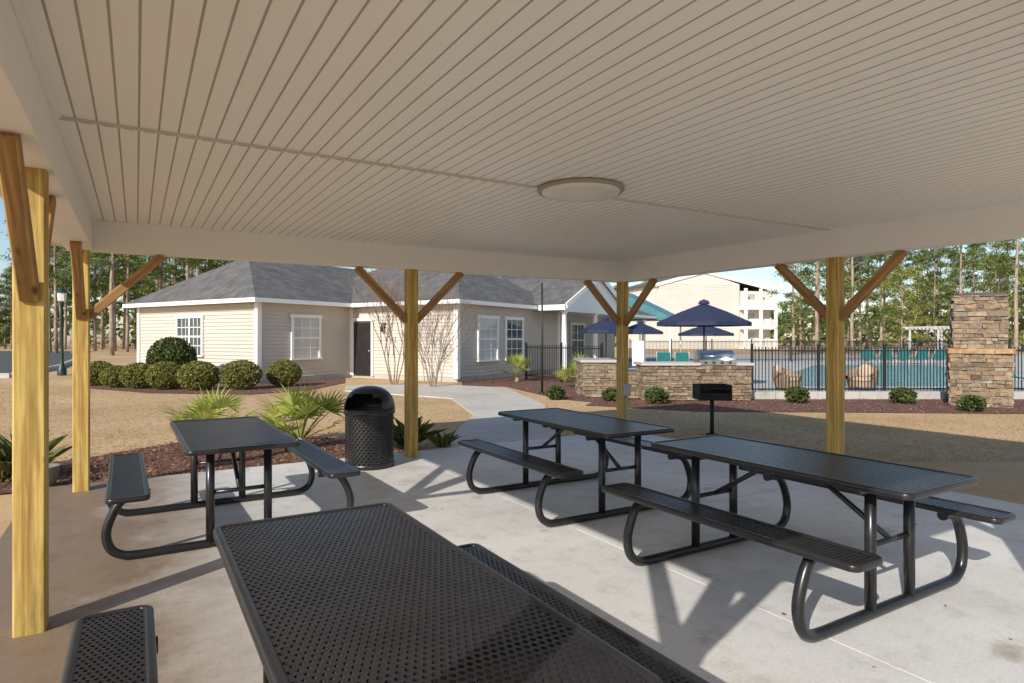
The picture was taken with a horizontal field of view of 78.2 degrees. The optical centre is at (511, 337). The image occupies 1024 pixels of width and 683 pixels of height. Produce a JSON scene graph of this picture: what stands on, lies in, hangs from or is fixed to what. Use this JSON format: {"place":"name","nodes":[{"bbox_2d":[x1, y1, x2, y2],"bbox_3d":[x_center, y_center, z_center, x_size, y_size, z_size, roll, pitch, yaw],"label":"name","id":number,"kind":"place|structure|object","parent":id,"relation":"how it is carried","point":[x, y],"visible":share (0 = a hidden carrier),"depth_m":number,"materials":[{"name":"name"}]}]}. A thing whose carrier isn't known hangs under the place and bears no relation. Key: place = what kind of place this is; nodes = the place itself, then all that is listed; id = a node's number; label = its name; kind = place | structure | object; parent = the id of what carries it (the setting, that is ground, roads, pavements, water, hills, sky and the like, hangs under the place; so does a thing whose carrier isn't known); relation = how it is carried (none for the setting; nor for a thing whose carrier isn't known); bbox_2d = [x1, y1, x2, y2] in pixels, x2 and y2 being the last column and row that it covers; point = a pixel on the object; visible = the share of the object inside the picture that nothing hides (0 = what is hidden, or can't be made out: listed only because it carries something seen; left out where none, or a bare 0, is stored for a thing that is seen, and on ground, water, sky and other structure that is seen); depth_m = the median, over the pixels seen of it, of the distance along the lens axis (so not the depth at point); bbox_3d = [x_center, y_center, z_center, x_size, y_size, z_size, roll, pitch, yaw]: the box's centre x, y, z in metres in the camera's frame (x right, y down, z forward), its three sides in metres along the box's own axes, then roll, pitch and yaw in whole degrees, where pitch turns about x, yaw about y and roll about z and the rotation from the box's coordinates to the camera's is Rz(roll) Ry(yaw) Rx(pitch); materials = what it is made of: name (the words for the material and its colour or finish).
{"place":"outdoors","nodes":[
{"label":"outdoors","id":0,"kind":"place"},
{"bbox_2d":[0,351,91,372],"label":"road","id":1,"kind":"structure","parent":0,"point":[6,361],"depth_m":45.65,"materials":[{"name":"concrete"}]},
{"bbox_2d":[345,384,554,448],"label":"path","id":2,"kind":"structure","parent":0,"point":[483,405],"depth_m":13.98,"materials":[{"name":"concrete"}]},
{"bbox_2d":[0,341,1023,537],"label":"ground","id":3,"kind":"structure","parent":0,"point":[1002,480],"depth_m":11.44,"materials":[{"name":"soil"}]},
{"bbox_2d":[0,262,11,348],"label":"pine tree","id":4,"kind":"object","parent":3,"relation":"on","point":[9,305],"visible":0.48,"depth_m":88.36,"materials":[{"name":"green plant"}]},
{"bbox_2d":[49,247,63,350],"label":"pine tree","id":5,"kind":"object","parent":3,"relation":"on","point":[50,344],"visible":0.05,"depth_m":74.27,"materials":[{"name":"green plant"}]},
{"bbox_2d":[49,245,71,352],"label":"pine tree","id":6,"kind":"object","parent":3,"relation":"on","point":[61,264],"visible":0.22,"depth_m":64.82,"materials":[{"name":"green plant"}]},
{"bbox_2d":[51,250,71,349],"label":"pine tree","id":7,"kind":"object","parent":3,"relation":"on","point":[66,308],"visible":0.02,"depth_m":83.76,"materials":[{"name":"green plant"}]},
{"bbox_2d":[56,287,67,374],"bbox_3d":[-18.863,-0.315,26.408,0.388,3.750,0.388,0,0,-8],"label":"street lamp","id":8,"kind":"object","parent":3,"relation":"on","point":[61,292],"visible":1,"depth_m":26.36,"materials":[{"name":"metal"}]},
{"bbox_2d":[54,246,98,353],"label":"pine tree","id":9,"kind":"object","parent":3,"relation":"on","point":[68,259],"visible":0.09,"depth_m":61.70,"materials":[{"name":"green plant"}]},
{"bbox_2d":[63,252,118,350],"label":"pine tree","id":10,"kind":"object","parent":3,"relation":"on","point":[104,288],"visible":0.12,"depth_m":74.92,"materials":[{"name":"green plant"}]},
{"bbox_2d":[90,311,108,343],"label":"leafy tree","id":11,"kind":"object","parent":3,"relation":"on","point":[98,321],"visible":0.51,"depth_m":90.87,"materials":[{"name":"plant"}]},
{"bbox_2d":[90,256,119,349],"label":"pine tree","id":12,"kind":"object","parent":3,"relation":"on","point":[100,270],"visible":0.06,"depth_m":84.70,"materials":[{"name":"green plant"}]},
{"bbox_2d":[90,254,137,350],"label":"pine tree","id":13,"kind":"object","parent":3,"relation":"on","point":[108,275],"visible":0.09,"depth_m":74.75,"materials":[{"name":"green plant"}]},
{"bbox_2d":[90,252,144,355],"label":"pine tree","id":14,"kind":"object","parent":3,"relation":"on","point":[100,256],"visible":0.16,"depth_m":56.39,"materials":[{"name":"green plant"}]},
{"bbox_2d":[106,253,147,351],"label":"pine tree","id":15,"kind":"object","parent":3,"relation":"on","point":[120,275],"visible":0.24,"depth_m":69.83,"materials":[{"name":"green plant"}]},
{"bbox_2d":[125,255,182,296],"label":"pine tree","id":16,"kind":"object","parent":3,"relation":"on","point":[147,288],"visible":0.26,"depth_m":62.94,"materials":[{"name":"green plant"}]},
{"bbox_2d":[139,256,183,289],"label":"pine tree","id":17,"kind":"object","parent":3,"relation":"on","point":[158,269],"visible":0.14,"depth_m":63.65,"materials":[{"name":"green plant"}]},
{"bbox_2d":[152,257,189,281],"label":"pine tree","id":18,"kind":"object","parent":3,"relation":"on","point":[178,273],"visible":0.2,"depth_m":66.84,"materials":[{"name":"green plant"}]},
{"bbox_2d":[0,438,420,493],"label":"mulch bed","id":19,"kind":"object","parent":3,"relation":"on","point":[8,485],"visible":0.29,"depth_m":7.98,"materials":[{"name":"wood"}]},
{"bbox_2d":[0,430,71,481],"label":"strap plant","id":20,"kind":"object","parent":19,"relation":"on","point":[5,458],"visible":0.4,"depth_m":6.80,"materials":[{"name":"green plant"}]},
{"bbox_2d":[49,463,60,486],"bbox_3d":[-4.871,1.440,6.550,0.300,0.220,0.300,0,0,-31],"label":"plant pot","id":21,"kind":"object","parent":19,"relation":"on","point":[54,468],"visible":0.32,"depth_m":6.54,"materials":[{"name":"concrete"}]},
{"bbox_2d":[158,381,264,420],"bbox_3d":[-4.272,1.125,9.082,1.506,0.970,1.435,0,0,-31],"label":"fan palm","id":22,"kind":"object","parent":19,"relation":"on","point":[211,406],"visible":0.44,"depth_m":9.01,"materials":[{"name":"green plant"}]},
{"bbox_2d":[251,381,346,439],"bbox_3d":[-3.019,1.091,9.099,1.469,1.039,1.598,0,0,-31],"label":"fan palm","id":23,"kind":"object","parent":19,"relation":"on","point":[304,405],"visible":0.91,"depth_m":8.97,"materials":[{"name":"green plant"}]},
{"bbox_2d":[394,412,447,446],"bbox_3d":[-1.468,1.313,9.066,0.907,0.474,1.009,0,0,-31],"label":"strap plant","id":24,"kind":"object","parent":19,"relation":"on","point":[423,428],"visible":0.34,"depth_m":8.99,"materials":[{"name":"green plant"}]},
{"bbox_2d":[424,429,460,447],"bbox_3d":[-0.966,1.424,8.999,0.459,0.252,0.659,0,0,30],"label":"strap plant","id":25,"kind":"object","parent":19,"relation":"on","point":[446,440],"visible":0.99,"depth_m":8.93,"materials":[{"name":"green plant"}]},
{"bbox_2d":[90,378,344,393],"bbox_3d":[-12.957,1.554,22.585,15.290,0.001,7.620,0,0,16],"label":"mulch bed","id":26,"kind":"object","parent":3,"relation":"on","point":[319,383],"visible":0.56,"depth_m":19.39,"materials":[{"name":"wood"}]},
{"bbox_2d":[90,360,112,385],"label":"round shrub","id":27,"kind":"object","parent":26,"relation":"on","point":[97,368],"visible":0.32,"depth_m":20.46,"materials":[{"name":"green plant"}]},
{"bbox_2d":[98,365,125,387],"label":"round shrub","id":28,"kind":"object","parent":26,"relation":"on","point":[109,377],"visible":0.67,"depth_m":19.58,"materials":[{"name":"green plant"}]},
{"bbox_2d":[119,362,149,388],"bbox_3d":[-11.529,1.165,19.481,1.133,0.858,1.070,0,0,0],"label":"round shrub","id":29,"kind":"object","parent":26,"relation":"on","point":[132,376],"visible":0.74,"depth_m":19.18,"materials":[{"name":"green plant"}]},
{"bbox_2d":[144,361,183,389],"bbox_3d":[-10.492,1.138,19.089,1.135,0.913,1.138,0,0,16],"label":"round shrub","id":30,"kind":"object","parent":26,"relation":"on","point":[160,375],"visible":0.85,"depth_m":18.79,"materials":[{"name":"green plant"}]},
{"bbox_2d":[146,336,197,381],"bbox_3d":[-11.169,0.761,20.711,1.538,1.667,1.604,0,0,-31],"label":"tall shrub","id":31,"kind":"object","parent":26,"relation":"on","point":[180,351],"visible":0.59,"depth_m":20.33,"materials":[{"name":"green plant"}]},
{"bbox_2d":[175,361,219,389],"bbox_3d":[-9.394,1.133,18.893,1.241,0.942,1.249,0,0,31],"label":"round shrub","id":32,"kind":"object","parent":26,"relation":"on","point":[194,375],"visible":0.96,"depth_m":18.61,"materials":[{"name":"green plant"}]},
{"bbox_2d":[218,359,262,389],"bbox_3d":[-8.204,1.118,19.081,1.264,0.958,1.194,0,0,-43],"label":"round shrub","id":33,"kind":"object","parent":26,"relation":"on","point":[242,374],"visible":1,"depth_m":18.81,"materials":[{"name":"green plant"}]},
{"bbox_2d":[266,360,301,386],"bbox_3d":[-7.336,1.138,20.298,1.135,0.913,1.138,0,0,-28],"label":"round shrub","id":34,"kind":"object","parent":26,"relation":"on","point":[285,373],"visible":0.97,"depth_m":20.01,"materials":[{"name":"green plant"}]},
{"bbox_2d":[0,374,1023,491],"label":"mulch chips","id":35,"kind":"object","parent":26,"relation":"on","point":[149,458],"visible":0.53,"depth_m":8.52,"materials":[{"name":"wood"}]},
{"bbox_2d":[335,268,431,384],"bbox_3d":[-4.191,-0.552,20.858,3.253,4.334,3.108,0,0,-31],"label":"bare tree","id":36,"kind":"object","parent":3,"relation":"on","point":[389,332],"visible":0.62,"depth_m":20.88,"materials":[{"name":"brown plant"}]},
{"bbox_2d":[122,261,680,383],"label":"clubhouse","id":37,"kind":"structure","parent":3,"relation":"on","point":[313,322],"depth_m":24.10,"materials":[{"name":"beige"}]},
{"bbox_2d":[175,315,203,356],"bbox_3d":[-11.988,-0.081,23.391,1.780,1.542,0.100,0,0,32],"label":"window","id":38,"kind":"structure","parent":37,"relation":"in","point":[190,329],"depth_m":23.26,"materials":[{"name":"white glass"}]},
{"bbox_2d":[290,314,322,359],"bbox_3d":[-7.514,-0.031,23.057,0.100,1.642,1.430,0,0,32],"label":"window","id":39,"kind":"structure","parent":37,"relation":"in","point":[305,329],"depth_m":23.05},
{"bbox_2d":[352,318,374,375],"bbox_3d":[-5.849,0.345,24.668,1.200,2.270,0.098,0,0,32],"label":"door","id":40,"kind":"structure","parent":37,"relation":"in","point":[362,332],"depth_m":24.62,"materials":[{"name":"black metal"}]},
{"bbox_2d":[477,315,499,361],"bbox_3d":[-0.882,0.019,23.898,0.100,1.742,1.480,0,0,32],"label":"window","id":41,"kind":"structure","parent":37,"relation":"in","point":[488,327],"depth_m":23.89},
{"bbox_2d":[504,316,524,360],"bbox_3d":[0.117,0.019,25.515,0.100,1.742,1.480,0,0,32],"label":"window","id":42,"kind":"structure","parent":37,"relation":"in","point":[514,326],"depth_m":25.53,"materials":[{"name":"white glass"}]},
{"bbox_2d":[570,323,584,356],"bbox_3d":[3.695,0.094,35.544,0.101,1.892,1.880,0,0,32],"label":"window","id":43,"kind":"structure","parent":37,"relation":"in","point":[576,338],"depth_m":35.45,"materials":[{"name":"white glass"}]},
{"bbox_2d":[383,285,483,386],"bbox_3d":[-2.470,-0.027,19.934,3.114,3.254,2.313,0,0,-31],"label":"bare tree","id":44,"kind":"object","parent":3,"relation":"on","point":[438,321],"visible":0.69,"depth_m":19.87,"materials":[{"name":"brown plant"}]},
{"bbox_2d":[0,435,1023,682],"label":"patio slab","id":45,"kind":"structure","parent":3,"relation":"on","point":[712,615],"depth_m":4.15,"materials":[{"name":"concrete"}]},
{"bbox_2d":[101,416,360,559],"bbox_3d":[-2.361,1.149,5.240,1.740,0.762,1.830,0,0,-32],"label":"picnic table","id":46,"kind":"object","parent":45,"relation":"on","point":[127,480],"visible":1,"depth_m":4.87,"materials":[{"name":"metal"}]},
{"bbox_2d":[343,386,394,470],"bbox_3d":[-1.707,1.051,7.551,0.608,0.958,0.608,0,0,9],"label":"trash can","id":47,"kind":"object","parent":45,"relation":"on","point":[369,411],"visible":1,"depth_m":7.34,"materials":[{"name":"metal"}]},
{"bbox_2d":[61,503,708,682],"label":"picnic table","id":48,"kind":"object","parent":45,"relation":"on","point":[381,593],"visible":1,"depth_m":1.90,"materials":[{"name":"metal"}]},
{"bbox_2d":[0,0,1023,637],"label":"picnic pavilion","id":49,"kind":"structure","parent":45,"relation":"on","point":[410,138],"depth_m":3.50,"materials":[{"name":"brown wood"}]},
{"bbox_2d":[537,178,623,201],"bbox_3d":[0.539,-1.148,4.955,0.680,0.062,0.680,0,0,-31],"label":"ceiling light","id":50,"kind":"object","parent":49,"relation":"attached to","point":[580,189],"visible":1,"depth_m":4.80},
{"bbox_2d":[458,408,703,526],"bbox_3d":[0.624,1.149,5.984,1.740,0.762,1.830,0,0,-30],"label":"picnic table","id":51,"kind":"object","parent":45,"relation":"on","point":[600,430],"visible":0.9,"depth_m":5.66,"materials":[{"name":"metal"}]},
{"bbox_2d":[602,434,1015,641],"bbox_3d":[1.802,1.149,4.066,1.740,0.762,1.830,0,0,-31],"label":"picnic table","id":52,"kind":"object","parent":45,"relation":"on","point":[910,488],"visible":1,"depth_m":3.69,"materials":[{"name":"metal"}]},
{"bbox_2d":[0,264,1023,346],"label":"distant wood","id":53,"kind":"object","parent":3,"relation":"on","point":[781,335],"visible":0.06,"depth_m":116.34,"materials":[{"name":"plant"}]},
{"bbox_2d":[462,373,605,402],"bbox_3d":[0.560,1.556,21.864,4.990,0.001,13.100,0,0,7],"label":"mulch bed","id":54,"kind":"object","parent":3,"relation":"on","point":[534,388],"visible":0.62,"depth_m":21.08,"materials":[{"name":"wood"}]},
{"bbox_2d":[500,352,532,381],"bbox_3d":[0.254,1.000,22.442,1.188,1.160,1.751,0,0,37],"label":"fan palm","id":55,"kind":"object","parent":54,"relation":"on","point":[513,360],"visible":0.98,"depth_m":22.39,"materials":[{"name":"green plant"}]},
{"bbox_2d":[539,282,544,393],"bbox_3d":[0.833,0.010,17.500,0.180,3.100,0.180,0,0,-31],"label":"slender pole","id":56,"kind":"object","parent":54,"relation":"on","point":[541,392],"visible":0.94,"depth_m":17.48,"materials":[{"name":"black metal"}]},
{"bbox_2d":[545,385,565,399],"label":"shrub","id":57,"kind":"object","parent":54,"relation":"on","point":[554,392],"visible":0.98,"depth_m":15.89,"materials":[{"name":"green plant"}]},
{"bbox_2d":[552,352,587,381],"bbox_3d":[2.102,0.959,19.734,1.720,1.243,1.579,0,0,-2],"label":"fan palm","id":58,"kind":"object","parent":54,"relation":"on","point":[570,372],"visible":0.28,"depth_m":19.60,"materials":[{"name":"green plant"}]},
{"bbox_2d":[574,358,753,400],"bbox_3d":[3.674,1.061,16.521,4.991,0.975,2.207,0,0,29],"label":"outdoor kitchen","id":59,"kind":"object","parent":54,"relation":"on","point":[596,377],"visible":0.81,"depth_m":15.60,"materials":[{"name":"stone"}]},
{"bbox_2d":[693,350,735,364],"bbox_3d":[5.106,0.487,15.903,0.880,0.365,0.654,0,0,0],"label":"gas grill","id":60,"kind":"object","parent":59,"relation":"on","point":[714,357],"visible":1,"depth_m":15.64,"materials":[{"name":"silver metal"}]},
{"bbox_2d":[615,273,777,348],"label":"apartment building","id":61,"kind":"structure","parent":3,"relation":"on","point":[749,301],"depth_m":88.02,"materials":[{"name":"paint"}]},
{"bbox_2d":[692,383,731,434],"bbox_3d":[3.238,1.160,10.140,0.520,0.820,0.520,0,0,0],"label":"pedestal grill","id":62,"kind":"object","parent":3,"relation":"on","point":[711,392],"visible":0.94,"depth_m":10.17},
{"bbox_2d":[766,264,816,354],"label":"pine tree","id":63,"kind":"object","parent":3,"relation":"on","point":[791,323],"visible":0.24,"depth_m":56.72,"materials":[{"name":"green plant"}]},
{"bbox_2d":[783,262,823,349],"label":"pine tree","id":64,"kind":"object","parent":3,"relation":"on","point":[797,304],"visible":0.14,"depth_m":79.81,"materials":[{"name":"green plant"}]},
{"bbox_2d":[587,399,1023,413],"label":"mulch bed","id":65,"kind":"object","parent":3,"relation":"on","point":[687,405],"visible":0.57,"depth_m":14.35,"materials":[{"name":"wood"}]},
{"bbox_2d":[643,387,669,403],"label":"shrub","id":66,"kind":"object","parent":65,"relation":"on","point":[658,395],"visible":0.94,"depth_m":14.88,"materials":[{"name":"green plant"}]},
{"bbox_2d":[784,386,809,402],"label":"shrub","id":67,"kind":"object","parent":65,"relation":"on","point":[796,394],"visible":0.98,"depth_m":15.07,"materials":[{"name":"green plant"}]},
{"bbox_2d":[888,387,917,403],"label":"shrub","id":68,"kind":"object","parent":65,"relation":"on","point":[903,395],"visible":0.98,"depth_m":14.89,"materials":[{"name":"green plant"}]},
{"bbox_2d":[955,394,986,411],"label":"shrub","id":69,"kind":"object","parent":65,"relation":"on","point":[970,402],"visible":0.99,"depth_m":13.30,"materials":[{"name":"green plant"}]},
{"bbox_2d":[944,292,1015,407],"bbox_3d":[10.814,0.259,14.608,1.252,2.618,0.917,0,0,30],"label":"outdoor fireplace","id":70,"kind":"object","parent":65,"relation":"on","point":[979,353],"visible":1,"depth_m":14.30,"materials":[{"name":"stone"}]},
{"bbox_2d":[786,295,824,352],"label":"leafy tree","id":71,"kind":"object","parent":3,"relation":"on","point":[802,301],"visible":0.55,"depth_m":67.83,"materials":[{"name":"green plant"}]},
{"bbox_2d":[795,261,825,353],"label":"pine tree","id":72,"kind":"object","parent":3,"relation":"on","point":[809,273],"visible":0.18,"depth_m":60.01,"materials":[{"name":"green plant"}]},
{"bbox_2d":[796,261,825,343],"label":"pine tree","id":73,"kind":"object","parent":3,"relation":"on","point":[819,284],"visible":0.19,"depth_m":76.18,"materials":[{"name":"green plant"}]},
{"bbox_2d":[615,354,1023,390],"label":"pool deck","id":74,"kind":"structure","parent":3,"relation":"on","point":[633,368],"depth_m":36.71,"materials":[{"name":"concrete"}]},
{"bbox_2d":[525,342,602,381],"bbox_3d":[1.725,0.839,22.000,0.090,1.410,3.936,0,0,-39],"label":"pool fence","id":75,"kind":"object","parent":74,"relation":"on","point":[561,347],"visible":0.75,"depth_m":22.19,"materials":[{"name":"black metal"}]},
{"bbox_2d":[579,316,632,357],"bbox_3d":[4.029,0.295,27.000,2.125,2.470,2.125,0,0,27],"label":"patio umbrella","id":76,"kind":"object","parent":74,"relation":"on","point":[605,325],"visible":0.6,"depth_m":26.45,"materials":[{"name":"blue fabric"}]},
{"bbox_2d":[632,341,643,367],"bbox_3d":[3.520,0.805,17.630,0.320,1.450,0.100,0,0,0],"label":"sign board","id":77,"kind":"object","parent":74,"relation":"on","point":[637,350],"visible":0.61,"depth_m":17.58,"materials":[{"name":"white metal"}]},
{"bbox_2d":[628,320,662,366],"bbox_3d":[6.705,0.295,33.000,2.217,2.470,2.217,0,0,-18],"label":"patio umbrella","id":78,"kind":"object","parent":74,"relation":"on","point":[639,327],"visible":0.56,"depth_m":32.25,"materials":[{"name":"blue fabric"}]},
{"bbox_2d":[657,299,751,349],"bbox_3d":[5.973,0.160,19.600,2.679,2.740,2.679,0,0,-18],"label":"patio umbrella","id":79,"kind":"object","parent":74,"relation":"on","point":[703,314],"visible":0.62,"depth_m":18.84,"materials":[{"name":"blue fabric"}]},
{"bbox_2d":[678,327,733,349],"bbox_3d":[9.546,0.370,31.000,2.494,2.320,2.494,0,0,-18],"label":"patio umbrella","id":80,"kind":"object","parent":74,"relation":"on","point":[709,331],"visible":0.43,"depth_m":30.18,"materials":[{"name":"blue fabric"}]},
{"bbox_2d":[773,364,800,387],"bbox_3d":[8.120,1.151,18.634,0.881,0.782,0.792,0,0,-40],"label":"patio chair","id":81,"kind":"object","parent":74,"relation":"on","point":[780,377],"visible":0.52,"depth_m":18.41,"materials":[{"name":"beige wicker"}]},
{"bbox_2d":[629,339,1010,361],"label":"pool fence","id":82,"kind":"object","parent":74,"relation":"on","point":[807,341],"visible":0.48,"depth_m":41.58,"materials":[{"name":"black metal"}]},
{"bbox_2d":[750,343,949,390],"bbox_3d":[9.325,0.839,17.300,5.638,1.410,0.090,0,0,-2],"label":"pool fence","id":83,"kind":"object","parent":74,"relation":"on","point":[818,350],"visible":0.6,"depth_m":17.29,"materials":[{"name":"black metal"}]},
{"bbox_2d":[846,363,878,390],"bbox_3d":[10.367,1.151,18.630,0.792,0.782,0.881,0,0,-42],"label":"patio chair","id":84,"kind":"object","parent":74,"relation":"on","point":[866,376],"visible":0.63,"depth_m":18.59,"materials":[{"name":"beige"}]},
{"bbox_2d":[903,326,949,348],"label":"pergola","id":85,"kind":"object","parent":74,"relation":"on","point":[939,329],"visible":0.54,"depth_m":49.90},
{"bbox_2d":[824,257,887,354],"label":"pine tree","id":86,"kind":"object","parent":3,"relation":"on","point":[848,286],"visible":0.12,"depth_m":56.40,"materials":[{"name":"green plant"}]},
{"bbox_2d":[845,255,882,353],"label":"pine tree","id":87,"kind":"object","parent":3,"relation":"on","point":[859,268],"visible":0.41,"depth_m":62.94,"materials":[{"name":"green plant"}]},
{"bbox_2d":[862,253,900,348],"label":"pine tree","id":88,"kind":"object","parent":3,"relation":"on","point":[877,324],"visible":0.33,"depth_m":63.48,"materials":[{"name":"green plant"}]},
{"bbox_2d":[750,391,1023,398],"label":"deck curb","id":89,"kind":"structure","parent":3,"relation":"on","point":[854,394],"depth_m":16.06,"materials":[{"name":"concrete"}]},
{"bbox_2d":[872,301,904,346],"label":"leafy tree","id":90,"kind":"object","parent":3,"relation":"on","point":[893,324],"visible":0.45,"depth_m":70.58,"materials":[{"name":"green plant"}]},
{"bbox_2d":[878,251,922,338],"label":"pine tree","id":91,"kind":"object","parent":3,"relation":"on","point":[906,266],"visible":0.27,"depth_m":78.68,"materials":[{"name":"green plant"}]},
{"bbox_2d":[870,265,940,347],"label":"leafy tree","id":92,"kind":"object","parent":3,"relation":"on","point":[899,279],"visible":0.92,"depth_m":62.48,"materials":[{"name":"green plant"}]},
{"bbox_2d":[903,251,930,349],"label":"pine tree","id":93,"kind":"object","parent":3,"relation":"on","point":[916,255],"visible":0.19,"depth_m":85.87,"materials":[{"name":"green plant"}]},
{"bbox_2d":[907,248,949,348],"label":"pine tree","id":94,"kind":"object","parent":3,"relation":"on","point":[928,262],"visible":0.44,"depth_m":71.34,"materials":[{"name":"green plant"}]},
{"bbox_2d":[906,273,954,345],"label":"leafy tree","id":95,"kind":"object","parent":3,"relation":"on","point":[929,293],"visible":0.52,"depth_m":71.20,"materials":[{"name":"green plant"}]},
{"bbox_2d":[915,248,958,349],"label":"pine tree","id":96,"kind":"object","parent":3,"relation":"on","point":[937,256],"visible":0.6,"depth_m":69.72,"materials":[{"name":"green plant"}]},
{"bbox_2d":[938,246,970,323],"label":"pine tree","id":97,"kind":"object","parent":3,"relation":"on","point":[953,255],"visible":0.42,"depth_m":78.46,"materials":[{"name":"green plant"}]},
{"bbox_2d":[929,243,997,325],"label":"pine tree","id":98,"kind":"object","parent":3,"relation":"on","point":[971,252],"visible":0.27,"depth_m":56.89,"materials":[{"name":"green plant"}]},
{"bbox_2d":[958,243,987,291],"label":"pine tree","id":99,"kind":"object","parent":3,"relation":"on","point":[971,276],"visible":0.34,"depth_m":84.20,"materials":[{"name":"green plant"}]},
{"bbox_2d":[972,240,1022,291],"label":"pine tree","id":100,"kind":"object","parent":3,"relation":"on","point":[996,256],"visible":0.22,"depth_m":69.87,"materials":[{"name":"green plant"}]},
{"bbox_2d":[974,252,1023,344],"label":"leafy tree","id":101,"kind":"object","parent":3,"relation":"on","point":[997,288],"visible":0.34,"depth_m":61.88,"materials":[{"name":"green plant"}]},
{"bbox_2d":[990,238,1023,354],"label":"pine tree","id":102,"kind":"object","parent":3,"relation":"on","point":[1006,261],"visible":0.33,"depth_m":55.76,"materials":[{"name":"green plant"}]},
{"bbox_2d":[0,197,1023,340],"label":"sky","id":103,"kind":"structure","parent":0,"point":[762,276],"materials":[{"name":"white"}]},
{"bbox_2d":[796,365,945,385],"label":"pool water","id":104,"kind":"structure","parent":0,"point":[879,377],"depth_m":25.84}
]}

